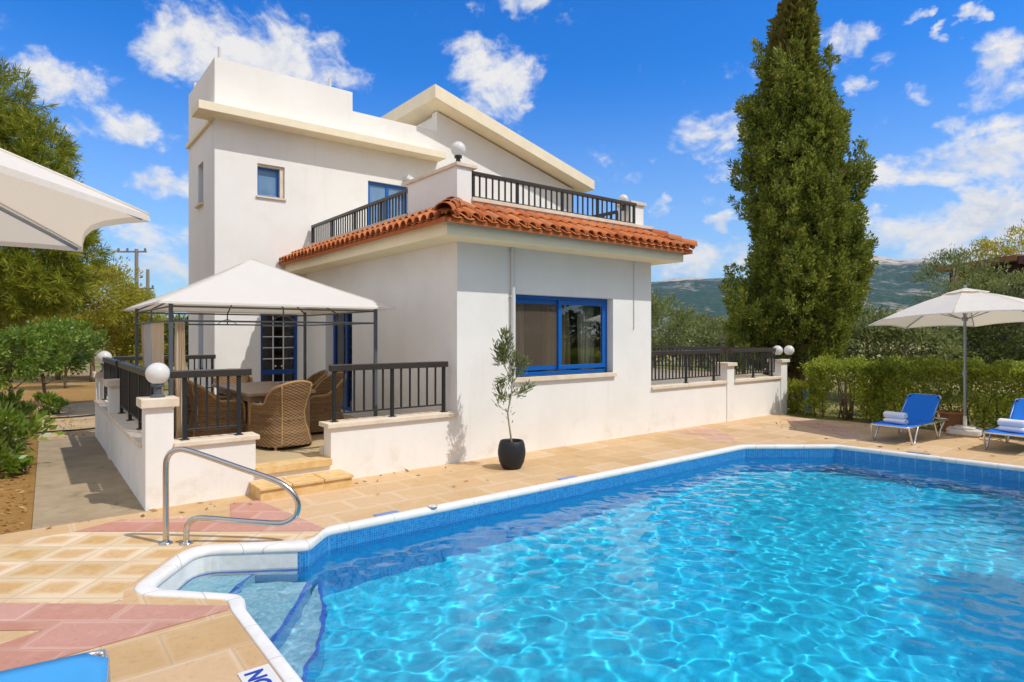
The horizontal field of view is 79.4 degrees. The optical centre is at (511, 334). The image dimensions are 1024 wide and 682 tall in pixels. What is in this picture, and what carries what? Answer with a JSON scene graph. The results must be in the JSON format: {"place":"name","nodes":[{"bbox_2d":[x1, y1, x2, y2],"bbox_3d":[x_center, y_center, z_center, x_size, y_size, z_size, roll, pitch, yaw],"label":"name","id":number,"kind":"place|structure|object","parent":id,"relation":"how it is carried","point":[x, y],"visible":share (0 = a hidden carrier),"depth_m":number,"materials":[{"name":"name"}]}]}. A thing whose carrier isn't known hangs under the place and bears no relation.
{"place":"outdoors","nodes":[
{"label":"outdoors","id":0,"kind":"place"},
{"bbox_2d":[37,402,94,440],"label":"sandy path","id":1,"kind":"structure","parent":0,"point":[85,408],"depth_m":13.53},
{"bbox_2d":[36,427,94,433],"bbox_3d":[-8.799,1.888,12.017,1.620,0.034,0.128,0,0,-43],"label":"irrigation hose","id":2,"kind":"object","parent":1,"relation":"on","point":[67,430],"visible":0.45,"depth_m":12.09,"materials":[{"name":"black rubber"}]},
{"bbox_2d":[44,414,94,418],"bbox_3d":[-10.283,1.888,13.904,1.620,0.034,0.128,0,0,-43],"label":"irrigation hose","id":3,"kind":"object","parent":1,"relation":"on","point":[73,416],"visible":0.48,"depth_m":14.08,"materials":[{"name":"black rubber"}]},
{"bbox_2d":[32,436,146,529],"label":"garden path","id":4,"kind":"structure","parent":0,"point":[80,479],"depth_m":7.75,"materials":[{"name":"concrete"}]},
{"bbox_2d":[0,413,1023,681],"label":"paved deck","id":5,"kind":"structure","parent":0,"point":[220,647],"depth_m":7.50,"materials":[{"name":"beige stone"}]},
{"bbox_2d":[0,649,110,681],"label":"sun lounger","id":6,"kind":"object","parent":5,"relation":"on","point":[92,666],"visible":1,"depth_m":2.92,"materials":[{"name":"metal"}]},
{"bbox_2d":[0,148,150,251],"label":"parasol","id":7,"kind":"object","parent":5,"relation":"on","point":[42,207],"visible":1,"depth_m":2.44,"materials":[{"name":"beige fabric"}]},
{"bbox_2d":[0,603,229,670],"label":"rose paving strip","id":8,"kind":"object","parent":5,"relation":"on","point":[65,629],"visible":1,"depth_m":4.04,"materials":[{"name":"pink stone"}]},
{"bbox_2d":[0,530,320,603],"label":"diagonal paving","id":9,"kind":"structure","parent":5,"relation":"on","point":[88,567],"depth_m":5.17,"materials":[{"name":"beige stone"}]},
{"bbox_2d":[158,447,300,545],"bbox_3d":[-2.555,1.460,5.594,1.285,0.881,0.120,0,0,0],"label":"pool handrail","id":10,"kind":"object","parent":9,"relation":"on","point":[166,540],"visible":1,"depth_m":5.57,"materials":[{"name":"silver metal"}]},
{"bbox_2d":[74,500,322,531],"bbox_3d":[-3.031,1.895,6.494,2.373,0.001,1.125,0,0,-1],"label":"rose paving band","id":11,"kind":"object","parent":5,"relation":"on","point":[258,509],"visible":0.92,"depth_m":6.15,"materials":[{"name":"pink stone"}]},
{"bbox_2d":[237,664,281,681],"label":"sign","id":12,"kind":"object","parent":5,"relation":"on","point":[265,673],"visible":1,"depth_m":3.42,"materials":[{"name":"white ceramic"}]},
{"bbox_2d":[249,469,353,500],"bbox_3d":[-2.545,1.835,7.504,1.134,0.170,0.425,0,0,-38],"label":"stone step","id":13,"kind":"object","parent":5,"relation":"on","point":[264,490],"visible":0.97,"depth_m":7.38,"materials":[{"name":"stone"}]},
{"bbox_2d":[373,510,398,516],"bbox_3d":[-1.329,1.896,6.524,0.270,0.006,0.085,0,0,-38],"label":"marker tile","id":14,"kind":"object","parent":5,"relation":"on","point":[386,513],"visible":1,"depth_m":6.51,"materials":[{"name":"blue tile"}]},
{"bbox_2d":[490,324,535,469],"bbox_3d":[0.012,0.875,8.750,0.644,2.049,0.396,0,0,16],"label":"potted olive tree","id":15,"kind":"object","parent":5,"relation":"on","point":[511,453],"visible":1,"depth_m":8.72,"materials":[{"name":"green plant"}]},
{"bbox_2d":[558,476,576,479],"bbox_3d":[0.731,1.896,8.143,0.300,0.006,0.085,0,0,-38],"label":"marker tile","id":16,"kind":"object","parent":5,"relation":"on","point":[568,477],"visible":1,"depth_m":8.15,"materials":[{"name":"blue ceramic"}]},
{"bbox_2d":[134,444,1023,681],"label":"swimming pool","id":17,"kind":"structure","parent":5,"relation":"in","point":[170,576],"depth_m":6.66,"materials":[{"name":"white stone"}]},
{"bbox_2d":[428,504,437,507],"bbox_3d":[-0.861,1.875,6.738,0.110,0.008,0.110,0,0,-38],"label":"deck fitting","id":18,"kind":"object","parent":17,"relation":"on","point":[432,505],"visible":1,"depth_m":6.73,"materials":[{"name":"plastic"}]},
{"bbox_2d":[176,457,1023,681],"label":"pool water","id":19,"kind":"structure","parent":17,"relation":"in","point":[792,569],"depth_m":5.09,"materials":[{"name":"blue liquid"}]},
{"bbox_2d":[672,428,736,442],"bbox_3d":[3.549,1.898,11.646,1.107,0.001,1.764,0,0,2],"label":"rose paving patch","id":20,"kind":"object","parent":5,"relation":"on","point":[712,435],"visible":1,"depth_m":11.68,"materials":[{"name":"pink stone"}]},
{"bbox_2d":[783,419,860,436],"bbox_3d":[6.417,1.898,12.662,0.655,0.001,2.462,0,0,-3],"label":"rose paving corner","id":21,"kind":"object","parent":5,"relation":"on","point":[827,427],"visible":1,"depth_m":12.55,"materials":[{"name":"pink stone"}]},
{"bbox_2d":[870,393,948,444],"bbox_3d":[7.289,1.516,11.287,1.893,0.767,0.662,0,0,-37],"label":"sun lounger","id":22,"kind":"object","parent":5,"relation":"on","point":[919,409],"visible":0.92,"depth_m":11.42,"materials":[{"name":"metal"}]},
{"bbox_2d":[883,418,908,424],"bbox_3d":[6.916,1.566,11.116,0.173,0.097,0.380,0,0,-32],"label":"rolled towel","id":23,"kind":"object","parent":22,"relation":"on","point":[898,421],"visible":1,"depth_m":11.04,"materials":[{"name":"white fabric"}]},
{"bbox_2d":[883,411,907,418],"bbox_3d":[6.915,1.461,11.134,0.135,0.122,0.380,0,0,-34],"label":"rolled towel","id":24,"kind":"object","parent":23,"relation":"on","point":[892,414],"visible":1,"depth_m":11.09,"materials":[{"name":"white fabric"}]},
{"bbox_2d":[868,285,1023,437],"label":"parasol","id":25,"kind":"object","parent":5,"relation":"on","point":[964,306],"visible":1,"depth_m":11.55,"materials":[{"name":"beige fabric"}]},
{"bbox_2d":[983,398,1023,449],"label":"sun lounger","id":26,"kind":"object","parent":5,"relation":"on","point":[1017,411],"visible":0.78,"depth_m":10.69,"materials":[{"name":"fabric"}]},
{"bbox_2d":[998,425,1023,433],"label":"rolled towel","id":27,"kind":"object","parent":26,"relation":"on","point":[1011,429],"visible":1,"depth_m":10.09,"materials":[{"name":"white fabric"}]},
{"bbox_2d":[997,418,1023,427],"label":"rolled towel","id":28,"kind":"object","parent":27,"relation":"on","point":[1009,422],"visible":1,"depth_m":10.12,"materials":[{"name":"white fabric"}]},
{"bbox_2d":[0,335,1023,534],"bbox_3d":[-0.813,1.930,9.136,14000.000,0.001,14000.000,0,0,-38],"label":"ground","id":29,"kind":"structure","parent":0,"point":[80,388],"depth_m":16.24,"materials":[{"name":"brown soil"}]},
{"bbox_2d":[0,388,40,448],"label":"shrub","id":30,"kind":"object","parent":29,"relation":"on","point":[25,410],"visible":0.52,"depth_m":10.44,"materials":[{"name":"green plant"}]},
{"bbox_2d":[9,455,33,474],"bbox_3d":[-6.729,1.837,8.462,0.316,0.391,0.392,0,0,-38],"label":"shrub","id":31,"kind":"object","parent":29,"relation":"on","point":[25,464],"visible":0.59,"depth_m":8.46,"materials":[{"name":"green plant"}]},
{"bbox_2d":[0,322,61,398],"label":"citrus tree","id":32,"kind":"object","parent":29,"relation":"on","point":[25,368],"visible":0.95,"depth_m":15.03,"materials":[{"name":"green plant"}]},
{"bbox_2d":[0,398,66,477],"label":"shrub","id":33,"kind":"object","parent":29,"relation":"on","point":[11,416],"visible":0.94,"depth_m":8.66,"materials":[{"name":"green plant"}]},
{"bbox_2d":[21,391,70,414],"bbox_3d":[-11.083,1.708,14.730,0.968,0.791,0.785,0,0,-3],"label":"shrub","id":34,"kind":"object","parent":29,"relation":"on","point":[50,400],"visible":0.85,"depth_m":14.59,"materials":[{"name":"green plant"}]},
{"bbox_2d":[1,317,106,405],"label":"citrus tree","id":35,"kind":"object","parent":29,"relation":"on","point":[75,361],"visible":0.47,"depth_m":16.59,"materials":[{"name":"green plant"}]},
{"bbox_2d":[1,276,114,379],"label":"garden tree","id":36,"kind":"object","parent":29,"relation":"on","point":[56,375],"visible":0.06,"depth_m":25.90,"materials":[{"name":"green plant"}]},
{"bbox_2d":[0,56,117,332],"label":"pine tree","id":37,"kind":"object","parent":29,"relation":"on","point":[20,294],"visible":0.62,"depth_m":9.58,"materials":[{"name":"green plant"}]},
{"bbox_2d":[26,315,110,387],"bbox_3d":[-15.786,0.638,21.804,2.786,2.640,2.644,0,0,-38],"label":"citrus tree","id":38,"kind":"object","parent":29,"relation":"on","point":[82,326],"visible":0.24,"depth_m":21.93,"materials":[{"name":"green plant"}]},
{"bbox_2d":[29,255,157,381],"bbox_3d":[-16.997,-0.652,24.989,4.760,5.217,4.489,0,0,-12],"label":"garden tree","id":39,"kind":"object","parent":29,"relation":"on","point":[111,275],"visible":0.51,"depth_m":24.74,"materials":[{"name":"green plant"}]},
{"bbox_2d":[93,288,174,365],"bbox_3d":[-16.591,-0.070,26.946,4.114,4.048,3.690,0,0,39],"label":"garden tree","id":40,"kind":"object","parent":29,"relation":"on","point":[123,346],"visible":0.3,"depth_m":26.42,"materials":[{"name":"green plant"}]},
{"bbox_2d":[116,248,151,294],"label":"utility pole","id":41,"kind":"object","parent":29,"relation":"on","point":[136,251],"visible":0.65,"depth_m":45.94,"materials":[{"name":"brown wood"}]},
{"bbox_2d":[143,269,153,316],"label":"utility pole","id":42,"kind":"object","parent":29,"relation":"on","point":[147,278],"visible":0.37,"depth_m":49.93,"materials":[{"name":"brown wood"}]},
{"bbox_2d":[129,312,188,366],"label":"garden tree","id":43,"kind":"object","parent":29,"relation":"on","point":[167,329],"visible":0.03,"depth_m":30.85,"materials":[{"name":"green plant"}]},
{"bbox_2d":[92,371,259,510],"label":"terrace wall","id":44,"kind":"structure","parent":29,"relation":"on","point":[135,455],"depth_m":7.07,"materials":[{"name":"white paint"}]},
{"bbox_2d":[97,351,111,371],"bbox_3d":[-7.643,0.507,11.571,0.244,0.386,0.244,0,0,-38],"label":"globe lamp","id":45,"kind":"object","parent":44,"relation":"on","point":[101,354],"visible":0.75,"depth_m":11.50,"materials":[{"name":"white glass"}]},
{"bbox_2d":[102,357,121,399],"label":"railing","id":46,"kind":"object","parent":44,"relation":"on","point":[111,369],"visible":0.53,"depth_m":10.56,"materials":[{"name":"black metal"}]},
{"bbox_2d":[118,361,153,429],"bbox_3d":[-5.042,0.815,8.254,0.090,0.790,3.120,0,0,-38],"label":"railing","id":47,"kind":"object","parent":44,"relation":"on","point":[134,382],"visible":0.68,"depth_m":8.29,"materials":[{"name":"black metal"}]},
{"bbox_2d":[145,363,169,397],"bbox_3d":[-3.935,0.507,6.854,0.244,0.386,0.244,0,0,-38],"label":"globe lamp","id":48,"kind":"object","parent":44,"relation":"on","point":[157,375],"visible":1,"depth_m":6.79,"materials":[{"name":"white glass"}]},
{"bbox_2d":[170,368,251,440],"bbox_3d":[-3.489,0.805,7.185,0.860,0.790,0.090,0,0,-38],"label":"railing","id":49,"kind":"object","parent":44,"relation":"on","point":[238,373],"visible":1,"depth_m":7.17,"materials":[{"name":"black metal"}]},
{"bbox_2d":[164,314,188,366],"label":"garden tree","id":50,"kind":"object","parent":29,"relation":"on","point":[186,337],"visible":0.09,"depth_m":28.12,"materials":[{"name":"green plant"}]},
{"bbox_2d":[174,414,358,480],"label":"terrace floor","id":51,"kind":"structure","parent":29,"relation":"on","point":[281,462],"depth_m":7.89,"materials":[{"name":"stone"}]},
{"bbox_2d":[173,378,219,433],"bbox_3d":[-5.132,1.120,9.965,0.789,0.960,0.744,0,0,-36],"label":"wicker chair","id":52,"kind":"object","parent":51,"relation":"on","point":[188,409],"visible":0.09,"depth_m":9.67,"materials":[{"name":"wicker"}]},
{"bbox_2d":[187,379,245,437],"bbox_3d":[-4.484,1.120,9.238,0.789,0.960,0.744,0,0,-40],"label":"wicker chair","id":53,"kind":"object","parent":51,"relation":"on","point":[201,406],"visible":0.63,"depth_m":8.97,"materials":[{"name":"wicker"}]},
{"bbox_2d":[213,368,259,420],"bbox_3d":[-5.042,1.120,11.248,0.744,0.960,0.789,0,0,-38],"label":"wicker chair","id":54,"kind":"object","parent":51,"relation":"on","point":[247,378],"visible":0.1,"depth_m":11.45,"materials":[{"name":"wicker"}]},
{"bbox_2d":[124,259,395,438],"bbox_3d":[-3.881,0.231,9.325,3.042,2.739,3.222,0,0,-38],"label":"gazebo","id":55,"kind":"object","parent":51,"relation":"on","point":[252,287],"visible":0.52,"depth_m":8.60,"materials":[{"name":"white fabric"}]},
{"bbox_2d":[211,381,315,428],"bbox_3d":[-4.082,1.228,10.026,0.996,0.745,2.240,0,0,-38],"label":"dining table","id":56,"kind":"object","parent":51,"relation":"on","point":[252,392],"visible":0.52,"depth_m":9.54,"materials":[{"name":"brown wood"}]},
{"bbox_2d":[248,380,312,450],"bbox_3d":[-3.264,1.120,8.833,0.789,0.960,0.744,0,0,39],"label":"wicker chair","id":57,"kind":"object","parent":51,"relation":"on","point":[277,418],"visible":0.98,"depth_m":8.58,"materials":[{"name":"wicker"}]},
{"bbox_2d":[307,370,327,388],"bbox_3d":[-3.682,1.120,10.948,0.789,0.960,0.744,0,0,-32],"label":"wicker chair","id":58,"kind":"object","parent":51,"relation":"on","point":[314,379],"visible":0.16,"depth_m":11.26,"materials":[{"name":"wicker"}]},
{"bbox_2d":[310,372,346,433],"bbox_3d":[-3.161,1.120,10.219,0.789,0.960,0.744,0,0,-44],"label":"wicker chair","id":59,"kind":"object","parent":51,"relation":"on","point":[321,404],"visible":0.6,"depth_m":10.00,"materials":[{"name":"wicker"}]},
{"bbox_2d":[319,410,457,477],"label":"terrace wall","id":60,"kind":"structure","parent":29,"relation":"on","point":[364,446],"depth_m":8.47,"materials":[{"name":"white paint"}]},
{"bbox_2d":[329,361,447,421],"bbox_3d":[-1.673,0.775,8.613,1.800,0.750,0.090,0,0,-38],"label":"railing","id":61,"kind":"object","parent":60,"relation":"on","point":[373,367],"visible":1,"depth_m":8.58,"materials":[{"name":"black metal"}]},
{"bbox_2d":[186,47,697,461],"bbox_3d":[-0.778,-2.170,14.391,11.170,8.341,9.681,0,0,-38],"label":"villa","id":62,"kind":"object","parent":29,"relation":"on","point":[452,270],"visible":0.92,"depth_m":11.67,"materials":[{"name":"white paint"}]},
{"bbox_2d":[195,202,203,208],"bbox_3d":[-7.012,-2.905,13.955,0.189,0.050,0.600,0,0,-38],"label":"window","id":63,"kind":"structure","parent":62,"relation":"in","point":[199,204],"depth_m":13.81,"materials":[{"name":"paint"}]},
{"bbox_2d":[256,164,286,200],"bbox_3d":[-5.361,-3.355,13.682,0.647,0.749,0.230,0,0,-38],"label":"window","id":64,"kind":"structure","parent":62,"relation":"in","point":[270,179],"depth_m":13.73,"materials":[{"name":"blue glass"}]},
{"bbox_2d":[261,314,296,402],"bbox_3d":[-5.237,0.548,13.830,0.823,2.104,0.092,0,0,-38],"label":"door","id":65,"kind":"structure","parent":62,"relation":"in","point":[283,371],"depth_m":13.87,"materials":[{"name":"blue paint"}]},
{"bbox_2d":[333,313,351,414],"bbox_3d":[-3.442,0.541,12.711,0.185,2.120,1.368,0,0,-38],"label":"door","id":66,"kind":"structure","parent":62,"relation":"in","point":[342,334],"depth_m":12.75,"materials":[{"name":"blue paint"}]},
{"bbox_2d":[311,189,407,242],"bbox_3d":[-3.133,-2.252,12.298,0.090,0.465,4.730,0,0,-38],"label":"railing","id":67,"kind":"object","parent":62,"relation":"on","point":[324,229],"visible":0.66,"depth_m":12.04,"materials":[{"name":"black metal"}]},
{"bbox_2d":[368,181,406,224],"bbox_3d":[-3.137,-2.735,15.450,1.088,2.029,0.060,0,0,-38],"label":"door","id":68,"kind":"structure","parent":62,"relation":"in","point":[376,191],"depth_m":15.37,"materials":[{"name":"blue paint"}]},
{"bbox_2d":[404,175,413,183],"bbox_3d":[-2.613,-3.898,15.601,0.213,0.196,0.229,0,0,-38],"label":"flood light","id":69,"kind":"object","parent":62,"relation":"attached to","point":[407,177],"visible":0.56,"depth_m":15.51,"materials":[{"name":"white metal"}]},
{"bbox_2d":[451,141,465,161],"bbox_3d":[-0.816,-2.733,9.350,0.224,0.366,0.224,0,0,-38],"label":"globe lamp","id":70,"kind":"object","parent":62,"relation":"on","point":[458,148],"visible":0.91,"depth_m":9.28,"materials":[{"name":"white glass"}]},
{"bbox_2d":[472,171,636,223],"bbox_3d":[0.862,-2.280,10.605,3.810,0.430,0.090,0,0,-38],"label":"railing","id":71,"kind":"object","parent":62,"relation":"on","point":[516,182],"visible":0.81,"depth_m":10.44,"materials":[{"name":"black metal"}]},
{"bbox_2d":[513,294,616,382],"bbox_3d":[0.908,0.175,10.834,2.716,2.050,0.653,0,0,-38],"label":"window","id":72,"kind":"structure","parent":62,"relation":"in","point":[591,312],"depth_m":11.02,"materials":[{"name":"blue paint"}]},
{"bbox_2d":[591,211,617,219],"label":"railing","id":73,"kind":"object","parent":62,"relation":"on","point":[609,213],"visible":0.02,"depth_m":12.52,"materials":[{"name":"black metal"}]},
{"bbox_2d":[618,194,627,210],"bbox_3d":[2.167,-2.565,12.012,0.196,0.309,0.196,0,0,-38],"label":"globe lamp","id":74,"kind":"object","parent":62,"relation":"on","point":[623,197],"visible":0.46,"depth_m":11.94,"materials":[{"name":"white glass"}]},
{"bbox_2d":[0,405,1017,533],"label":"leaf litter","id":75,"kind":"object","parent":29,"relation":"on","point":[25,509],"visible":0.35,"depth_m":7.64,"materials":[{"name":"brown plant"}]},
{"bbox_2d":[651,289,719,368],"bbox_3d":[5.688,0.093,23.912,3.917,3.724,3.996,0,0,-38],"label":"olive tree","id":76,"kind":"object","parent":29,"relation":"on","point":[678,315],"visible":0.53,"depth_m":23.43,"materials":[{"name":"green plant"}]},
{"bbox_2d":[654,311,725,369],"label":"olive tree","id":77,"kind":"object","parent":29,"relation":"on","point":[701,317],"visible":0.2,"depth_m":26.53,"materials":[{"name":"green plant"}]},
{"bbox_2d":[675,314,746,371],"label":"olive tree","id":78,"kind":"object","parent":29,"relation":"on","point":[719,331],"visible":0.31,"depth_m":24.74,"materials":[{"name":"green plant"}]},
{"bbox_2d":[651,359,789,432],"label":"side terrace wall","id":79,"kind":"structure","parent":29,"relation":"on","point":[697,401],"depth_m":13.45,"materials":[{"name":"white paint"}]},
{"bbox_2d":[651,349,721,382],"bbox_3d":[3.594,0.672,12.753,2.500,0.675,0.090,0,0,-38],"label":"railing","id":80,"kind":"object","parent":79,"relation":"on","point":[685,353],"visible":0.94,"depth_m":12.73,"materials":[{"name":"black metal"}]},
{"bbox_2d":[651,346,768,374],"bbox_3d":[4.561,0.672,17.494,0.090,0.675,5.820,0,0,-38],"label":"railing","id":81,"kind":"object","parent":79,"relation":"on","point":[686,347],"visible":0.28,"depth_m":16.63,"materials":[{"name":"black metal"}]},
{"bbox_2d":[727,348,775,378],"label":"railing","id":82,"kind":"object","parent":79,"relation":"on","point":[771,360],"visible":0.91,"depth_m":14.32,"materials":[{"name":"black metal"}]},
{"bbox_2d":[773,345,782,358],"bbox_3d":[6.437,0.439,14.962,0.240,0.332,0.240,0,0,-38],"label":"globe lamp","id":83,"kind":"object","parent":79,"relation":"on","point":[779,351],"visible":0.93,"depth_m":14.88,"materials":[{"name":"white glass"}]},
{"bbox_2d":[784,345,793,358],"bbox_3d":[6.763,0.439,15.065,0.240,0.332,0.240,0,0,-38],"label":"globe lamp","id":84,"kind":"object","parent":79,"relation":"on","point":[788,350],"visible":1,"depth_m":14.99,"materials":[{"name":"white glass"}]},
{"bbox_2d":[716,0,879,403],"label":"cypress tree","id":85,"kind":"object","parent":29,"relation":"on","point":[810,265],"visible":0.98,"depth_m":16.15,"materials":[{"name":"green plant"}]},
{"bbox_2d":[785,377,815,413],"bbox_3d":[7.001,1.608,15.355,1.296,1.127,1.312,0,0,27],"label":"shrub","id":86,"kind":"object","parent":29,"relation":"on","point":[797,386],"visible":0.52,"depth_m":15.11,"materials":[{"name":"green plant"}]},
{"bbox_2d":[802,390,812,413],"bbox_3d":[7.112,1.617,14.831,0.280,0.565,0.280,0,0,-38],"label":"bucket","id":87,"kind":"object","parent":29,"relation":"on","point":[804,392],"visible":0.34,"depth_m":14.77,"materials":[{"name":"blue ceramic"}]},
{"bbox_2d":[796,352,895,421],"bbox_3d":[7.613,1.188,14.105,1.265,1.534,1.909,0,0,-38],"label":"hedge","id":88,"kind":"object","parent":29,"relation":"on","point":[819,367],"visible":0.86,"depth_m":13.91,"materials":[{"name":"green plant"}]},
{"bbox_2d":[833,300,916,393],"bbox_3d":[10.512,0.366,19.003,3.334,3.194,3.434,0,0,-38],"label":"olive tree","id":89,"kind":"object","parent":29,"relation":"on","point":[866,311],"visible":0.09,"depth_m":18.41,"materials":[{"name":"green plant"}]},
{"bbox_2d":[847,379,923,414],"bbox_3d":[8.942,1.553,14.870,1.919,1.172,1.642,0,0,-38],"label":"shrub","id":90,"kind":"object","parent":29,"relation":"on","point":[857,405],"visible":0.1,"depth_m":14.77,"materials":[{"name":"green plant"}]},
{"bbox_2d":[843,306,975,394],"bbox_3d":[11.039,0.563,17.453,3.529,2.803,3.390,0,0,-38],"label":"olive tree","id":91,"kind":"object","parent":29,"relation":"on","point":[916,335],"visible":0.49,"depth_m":16.98,"materials":[{"name":"green plant"}]},
{"bbox_2d":[869,353,1023,429],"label":"hedge","id":92,"kind":"object","parent":29,"relation":"on","point":[976,368],"visible":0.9,"depth_m":12.28,"materials":[{"name":"green plant"}]},
{"bbox_2d":[938,410,962,430],"bbox_3d":[8.614,1.705,12.095,0.440,0.390,0.440,0,0,-38],"label":"plant pot","id":93,"kind":"object","parent":29,"relation":"on","point":[955,418],"visible":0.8,"depth_m":11.95,"materials":[{"name":"ceramic"}]},
{"bbox_2d":[909,243,1002,351],"bbox_3d":[18.557,-0.974,25.899,2.978,5.866,3.096,0,0,-19],"label":"eucalyptus tree","id":94,"kind":"object","parent":29,"relation":"on","point":[955,258],"visible":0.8,"depth_m":25.88,"materials":[{"name":"green plant"}]},
{"bbox_2d":[900,290,1023,398],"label":"olive tree","id":95,"kind":"object","parent":29,"relation":"on","point":[992,350],"visible":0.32,"depth_m":17.36,"materials":[{"name":"green plant"}]},
{"bbox_2d":[934,254,1023,381],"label":"tree","id":96,"kind":"object","parent":29,"relation":"on","point":[1016,261],"visible":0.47,"depth_m":25.45,"materials":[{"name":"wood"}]},
{"bbox_2d":[941,258,1023,382],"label":"olive tree","id":97,"kind":"object","parent":29,"relation":"on","point":[995,282],"visible":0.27,"depth_m":24.00,"materials":[{"name":"green plant"}]},
{"bbox_2d":[944,285,1023,383],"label":"olive tree","id":98,"kind":"object","parent":29,"relation":"on","point":[1008,293],"visible":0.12,"depth_m":17.97,"materials":[{"name":"green plant"}]},
{"bbox_2d":[945,232,1023,290],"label":"eucalyptus tree","id":99,"kind":"object","parent":29,"relation":"on","point":[986,246],"visible":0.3,"depth_m":26.81,"materials":[{"name":"green plant"}]},
{"bbox_2d":[968,393,1023,425],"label":"shrub","id":100,"kind":"object","parent":29,"relation":"on","point":[982,400],"visible":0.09,"depth_m":12.83,"materials":[{"name":"green plant"}]},
{"bbox_2d":[981,219,1023,259],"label":"eucalyptus tree","id":101,"kind":"object","parent":29,"relation":"on","point":[1010,233],"visible":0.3,"depth_m":26.20,"materials":[{"name":"green plant"}]},
{"bbox_3d":[-6.836,1.604,12.224,1.804,0.791,0.270,0,0,-38],"label":"rear terrace wall","id":102,"kind":"object","parent":29,"relation":"on","visible":0},
{"bbox_2d":[113,354,215,394],"bbox_3d":[-6.838,0.815,12.222,1.780,0.790,0.090,0,0,-38],"label":"railing","id":103,"kind":"object","parent":102,"relation":"on","point":[212,357],"visible":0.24,"depth_m":12.50,"materials":[{"name":"black metal"}]},
{"bbox_2d":[0,0,1023,324],"label":"sky","id":104,"kind":"structure","parent":0,"point":[637,97],"materials":[{"name":"blue"}]},
{"bbox_2d":[720,335,734,361],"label":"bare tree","id":105,"kind":"object","parent":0,"point":[723,354],"visible":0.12,"depth_m":19.00,"materials":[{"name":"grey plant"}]},
{"bbox_2d":[651,255,949,336],"bbox_3d":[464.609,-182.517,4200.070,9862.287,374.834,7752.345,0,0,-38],"label":"hills","id":106,"kind":"structure","parent":0,"point":[893,287],"depth_m":2039.26,"materials":[{"name":"green plant"}]},
{"bbox_2d":[796,337,830,370],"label":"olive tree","id":107,"kind":"object","parent":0,"point":[805,357],"visible":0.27,"depth_m":15.99,"materials":[{"name":"green plant"}]}
]}

